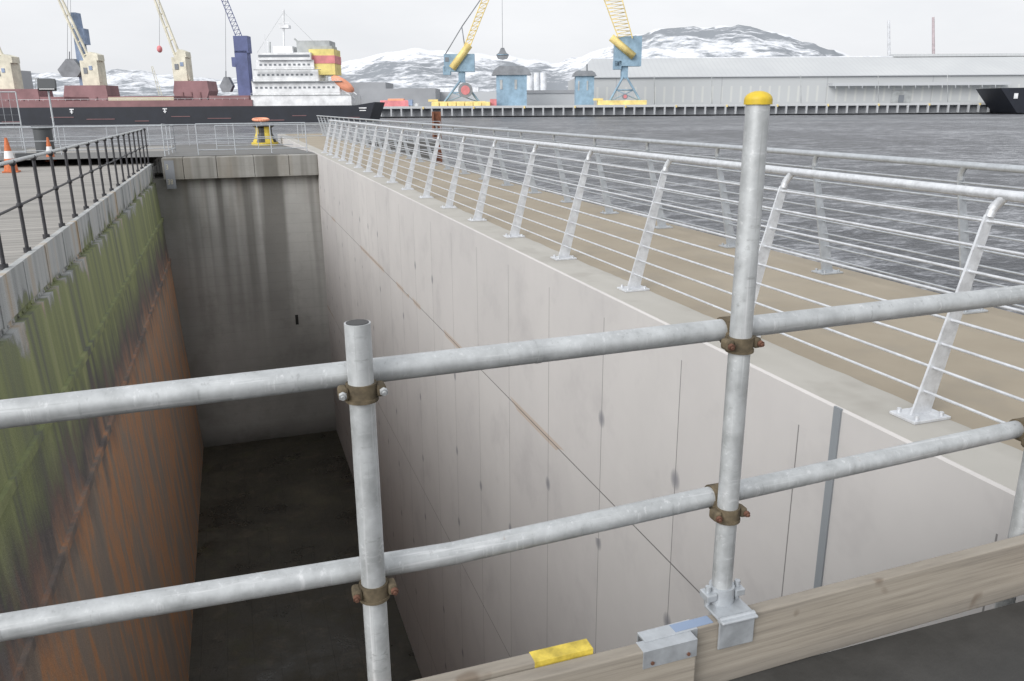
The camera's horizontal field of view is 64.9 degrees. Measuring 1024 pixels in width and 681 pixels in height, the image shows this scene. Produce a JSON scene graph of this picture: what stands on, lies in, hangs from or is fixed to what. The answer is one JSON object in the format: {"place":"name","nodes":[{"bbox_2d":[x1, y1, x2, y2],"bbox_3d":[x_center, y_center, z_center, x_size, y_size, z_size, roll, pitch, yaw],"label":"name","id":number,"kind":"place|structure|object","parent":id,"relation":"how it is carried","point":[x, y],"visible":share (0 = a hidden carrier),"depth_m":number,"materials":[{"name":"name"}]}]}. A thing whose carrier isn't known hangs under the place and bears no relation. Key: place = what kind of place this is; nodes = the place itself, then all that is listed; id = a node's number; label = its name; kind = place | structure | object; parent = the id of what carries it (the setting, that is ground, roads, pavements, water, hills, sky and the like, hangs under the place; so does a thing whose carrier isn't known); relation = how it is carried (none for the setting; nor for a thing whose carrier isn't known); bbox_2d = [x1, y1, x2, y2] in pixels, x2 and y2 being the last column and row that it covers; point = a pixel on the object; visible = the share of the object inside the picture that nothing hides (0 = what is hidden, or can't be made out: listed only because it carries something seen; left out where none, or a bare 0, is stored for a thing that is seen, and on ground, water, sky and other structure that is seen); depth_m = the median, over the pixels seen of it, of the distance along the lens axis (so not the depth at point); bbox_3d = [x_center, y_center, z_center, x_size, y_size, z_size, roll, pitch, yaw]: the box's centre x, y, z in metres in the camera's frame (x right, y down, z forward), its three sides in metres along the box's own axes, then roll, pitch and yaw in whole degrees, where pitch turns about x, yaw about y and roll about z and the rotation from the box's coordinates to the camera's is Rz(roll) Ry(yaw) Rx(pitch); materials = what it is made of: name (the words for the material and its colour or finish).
{"place":"outdoors","nodes":[
{"label":"outdoors","id":0,"kind":"place"},
{"bbox_2d":[0,16,217,100],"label":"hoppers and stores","id":1,"kind":"object","parent":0,"point":[200,89],"visible":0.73,"depth_m":298.12,"materials":[{"name":"brown metal"}]},
{"bbox_2d":[0,48,23,88],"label":"crane","id":2,"kind":"object","parent":1,"relation":"on","point":[10,74],"visible":0.95,"depth_m":302.39,"materials":[{"name":"grey metal"}]},
{"bbox_2d":[57,0,107,84],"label":"crane","id":3,"kind":"object","parent":1,"relation":"on","point":[85,66],"visible":0.95,"depth_m":301.59,"materials":[{"name":"grey metal"}]},
{"bbox_2d":[154,0,193,80],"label":"crane","id":4,"kind":"object","parent":1,"relation":"on","point":[181,65],"visible":0.98,"depth_m":300.62,"materials":[{"name":"grey metal"}]},
{"bbox_2d":[0,139,435,172],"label":"quay apron","id":5,"kind":"object","parent":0,"point":[185,150],"visible":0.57,"depth_m":32.80,"materials":[{"name":"grey concrete"}]},
{"bbox_2d":[0,91,35,157],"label":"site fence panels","id":6,"kind":"object","parent":5,"relation":"on","point":[20,154],"visible":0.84,"depth_m":25.64,"materials":[{"name":"grey metal"}]},
{"bbox_2d":[31,126,55,153],"bbox_3d":[-18.255,-7.821,31.390,0.721,1.050,0.740,-6,17,-18],"label":"bollard","id":7,"kind":"object","parent":5,"relation":"on","point":[40,134],"visible":0.59,"depth_m":31.13,"materials":[{"name":"grey metal"}]},
{"bbox_2d":[37,79,57,142],"bbox_3d":[-21.253,-10.580,37.110,0.750,2.838,0.427,-6,17,-18],"label":"flood light","id":8,"kind":"object","parent":5,"relation":"on","point":[47,85],"visible":1,"depth_m":36.74,"materials":[{"name":"grey metal"}]},
{"bbox_2d":[0,121,508,155],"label":"quay railings","id":9,"kind":"object","parent":5,"relation":"on","point":[227,134],"visible":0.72,"depth_m":34.17,"materials":[{"name":"metal"}]},
{"bbox_2d":[251,125,278,145],"bbox_3d":[-13.279,-11.008,43.137,1.400,1.050,1.400,-6,17,-18],"label":"mooring bollard","id":10,"kind":"object","parent":5,"relation":"on","point":[263,131],"visible":0.84,"depth_m":42.72,"materials":[{"name":"yellow metal"}]},
{"bbox_2d":[252,117,269,124],"bbox_3d":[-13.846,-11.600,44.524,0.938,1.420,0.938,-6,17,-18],"label":"handwheel","id":11,"kind":"object","parent":10,"relation":"on","point":[260,119],"visible":0.93,"depth_m":44.12,"materials":[{"name":"orange metal"}]},
{"bbox_2d":[189,430,421,680],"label":"dock floor","id":12,"kind":"structure","parent":0,"point":[276,503],"depth_m":21.34,"materials":[{"name":"grey concrete"}]},
{"bbox_2d":[0,146,202,680],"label":"wall","id":13,"kind":"structure","parent":12,"relation":"on","point":[98,507],"depth_m":12.21,"materials":[{"name":"brown concrete"}]},
{"bbox_2d":[2,138,20,172],"bbox_3d":[-14.194,-5.229,22.694,0.399,0.950,0.399,-6,17,-18],"label":"traffic cone","id":14,"kind":"object","parent":13,"relation":"on","point":[8,154],"visible":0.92,"depth_m":22.62,"materials":[{"name":"orange plastic"}]},
{"bbox_2d":[45,137,57,161],"bbox_3d":[-15.768,-6.515,27.428,0.336,0.800,0.336,-6,17,-18],"label":"traffic cone","id":15,"kind":"object","parent":13,"relation":"on","point":[48,146],"visible":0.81,"depth_m":27.35,"materials":[{"name":"orange plastic"}]},
{"bbox_2d":[0,128,149,269],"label":"railing","id":16,"kind":"object","parent":13,"relation":"on","point":[19,204],"visible":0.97,"depth_m":12.95,"materials":[{"name":"grey metal"}]},
{"bbox_2d":[152,153,335,446],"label":"end wall","id":17,"kind":"structure","parent":12,"relation":"on","point":[243,238],"depth_m":27.36,"materials":[{"name":"concrete"}]},
{"bbox_2d":[277,133,1023,677],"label":"concrete dock wall","id":18,"kind":"structure","parent":12,"relation":"on","point":[473,453],"depth_m":7.16,"materials":[{"name":"grey concrete"}]},
{"bbox_2d":[316,115,1023,313],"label":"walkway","id":19,"kind":"structure","parent":18,"relation":"on","point":[825,247],"depth_m":7.81,"materials":[{"name":"silver metal"}]},
{"bbox_2d":[321,120,1023,424],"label":"railing","id":20,"kind":"object","parent":18,"relation":"on","point":[921,411],"visible":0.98,"depth_m":5.14,"materials":[{"name":"silver metal"}]},
{"bbox_2d":[31,25,848,96],"bbox_3d":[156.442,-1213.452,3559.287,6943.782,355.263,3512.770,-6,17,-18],"label":"snowy hills","id":21,"kind":"structure","parent":0,"point":[415,68],"depth_m":2960.38,"materials":[{"name":"white snow"}]},
{"bbox_2d":[0,113,1023,314],"bbox_3d":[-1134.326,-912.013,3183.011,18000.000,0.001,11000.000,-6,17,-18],"label":"water","id":22,"kind":"structure","parent":0,"point":[996,138],"depth_m":70.94,"materials":[{"name":"grey liquid"}]},
{"bbox_2d":[0,0,384,124],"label":"bulk carrier ship","id":23,"kind":"object","parent":22,"relation":"on","point":[291,84],"visible":1,"depth_m":259.57,"materials":[{"name":"black"}]},
{"bbox_2d":[432,112,441,164],"bbox_3d":[-5.409,-13.361,58.575,0.560,6.350,0.480,-6,17,-18],"label":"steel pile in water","id":24,"kind":"object","parent":22,"relation":"in","point":[436,116],"visible":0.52,"depth_m":57.92,"materials":[{"name":"brown metal"}]},
{"bbox_2d":[381,102,990,116],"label":"quay on piles","id":25,"kind":"structure","parent":22,"relation":"in","point":[682,109],"depth_m":377.76,"materials":[{"name":"grey concrete"}]},
{"bbox_2d":[349,82,495,105],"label":"dark warehouse","id":26,"kind":"structure","parent":25,"relation":"on","point":[370,92],"depth_m":421.71,"materials":[{"name":"grey metal"}]},
{"bbox_2d":[380,99,496,105],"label":"quayside equipment","id":27,"kind":"object","parent":25,"relation":"on","point":[404,102],"visible":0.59,"depth_m":383.24,"materials":[{"name":"yellow metal"}]},
{"bbox_2d":[428,0,508,105],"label":"crane","id":28,"kind":"object","parent":25,"relation":"on","point":[461,62],"visible":0.9,"depth_m":387.83,"materials":[{"name":"grey"}]},
{"bbox_2d":[492,66,530,105],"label":"tower building","id":29,"kind":"structure","parent":25,"relation":"on","point":[511,85],"depth_m":390.95,"materials":[{"name":"blue metal"}]},
{"bbox_2d":[527,72,574,104],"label":"storage silos","id":30,"kind":"object","parent":25,"relation":"on","point":[538,93],"visible":0.81,"depth_m":421.82,"materials":[{"name":"grey metal"}]},
{"bbox_2d":[572,64,596,104],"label":"tower building","id":31,"kind":"structure","parent":25,"relation":"on","point":[584,87],"depth_m":391.41,"materials":[{"name":"blue metal"}]},
{"bbox_2d":[593,0,646,104],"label":"crane","id":32,"kind":"structure","parent":25,"relation":"on","point":[627,51],"depth_m":373.30,"materials":[{"name":"blue metal"}]},
{"bbox_2d":[568,53,1023,104],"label":"transit shed","id":33,"kind":"structure","parent":25,"relation":"on","point":[920,78],"depth_m":421.38,"materials":[{"name":"grey metal"}]},
{"bbox_2d":[976,88,1023,112],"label":"ship bow","id":34,"kind":"object","parent":22,"relation":"on","point":[1003,100],"visible":1,"depth_m":358.65,"materials":[{"name":"black metal"}]},
{"bbox_2d":[0,0,1023,78],"label":"sky","id":35,"kind":"structure","parent":0,"point":[126,32],"materials":[{"name":"white"}]},
{"bbox_2d":[729,601,1023,680],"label":"ground","id":36,"kind":"structure","parent":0,"point":[987,645],"depth_m":2.20,"materials":[{"name":"grey concrete"}]},
{"bbox_2d":[0,91,1023,680],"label":"scaffold barrier","id":37,"kind":"object","parent":36,"relation":"on","point":[358,377],"visible":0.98,"depth_m":1.79,"materials":[{"name":"grey metal"}]},
{"bbox_2d":[412,534,1023,680],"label":"toe boards","id":38,"kind":"object","parent":36,"relation":"on","point":[793,627],"visible":1,"depth_m":2.15,"materials":[{"name":"brown wood"}]},
{"bbox_2d":[887,17,934,55],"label":"chimneys","id":39,"kind":"object","parent":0,"point":[933,37],"visible":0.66,"depth_m":844.56,"materials":[{"name":"white metal"}]}
]}

